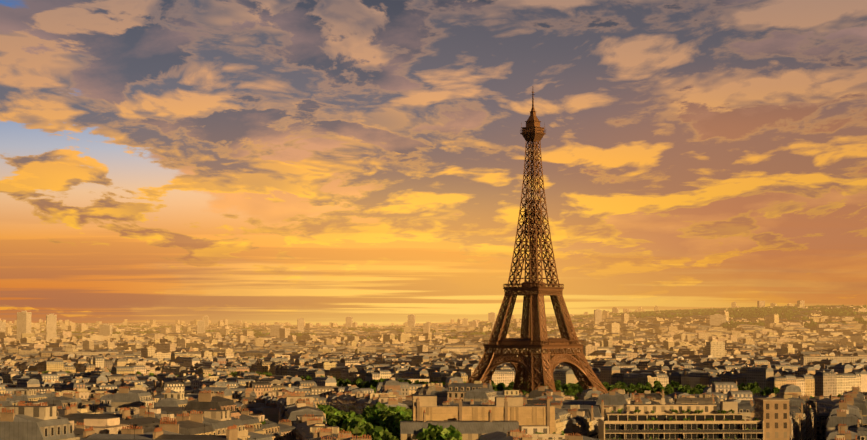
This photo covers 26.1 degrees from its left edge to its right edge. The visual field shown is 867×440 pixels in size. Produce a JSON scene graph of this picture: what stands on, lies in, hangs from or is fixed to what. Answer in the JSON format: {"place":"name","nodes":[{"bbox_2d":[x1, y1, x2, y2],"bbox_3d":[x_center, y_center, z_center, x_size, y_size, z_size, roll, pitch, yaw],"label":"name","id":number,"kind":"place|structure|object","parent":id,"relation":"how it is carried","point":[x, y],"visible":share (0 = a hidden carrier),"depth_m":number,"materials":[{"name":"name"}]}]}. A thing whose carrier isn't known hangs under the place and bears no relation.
{"place":"outdoors","nodes":[
{"label":"outdoors","id":0,"kind":"place"},
{"bbox_2d":[0,0,866,325],"label":"sky","id":1,"kind":"structure","parent":0,"point":[324,162],"materials":[{"name":"orange"}]},
{"bbox_2d":[314,315,866,397],"bbox_3d":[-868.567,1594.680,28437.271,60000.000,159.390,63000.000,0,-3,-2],"label":"ground","id":2,"kind":"structure","parent":0,"point":[729,329],"depth_m":6836.51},
{"bbox_2d":[0,300,866,439],"bbox_3d":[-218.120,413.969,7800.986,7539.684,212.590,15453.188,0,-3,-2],"label":"city buildings","id":3,"kind":"structure","parent":2,"relation":"on","point":[797,363],"depth_m":1986.42,"materials":[{"name":"beige stone"}]},
{"bbox_2d":[10,305,866,439],"bbox_3d":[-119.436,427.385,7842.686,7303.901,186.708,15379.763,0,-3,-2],"label":"trees","id":4,"kind":"object","parent":2,"relation":"on","point":[378,421],"visible":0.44,"depth_m":2021.01,"materials":[{"name":"green plant"}]},
{"bbox_2d":[466,91,607,393],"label":"eiffel tower","id":5,"kind":"structure","parent":2,"relation":"on","point":[533,131],"depth_m":1893.13,"materials":[{"name":"metal"}]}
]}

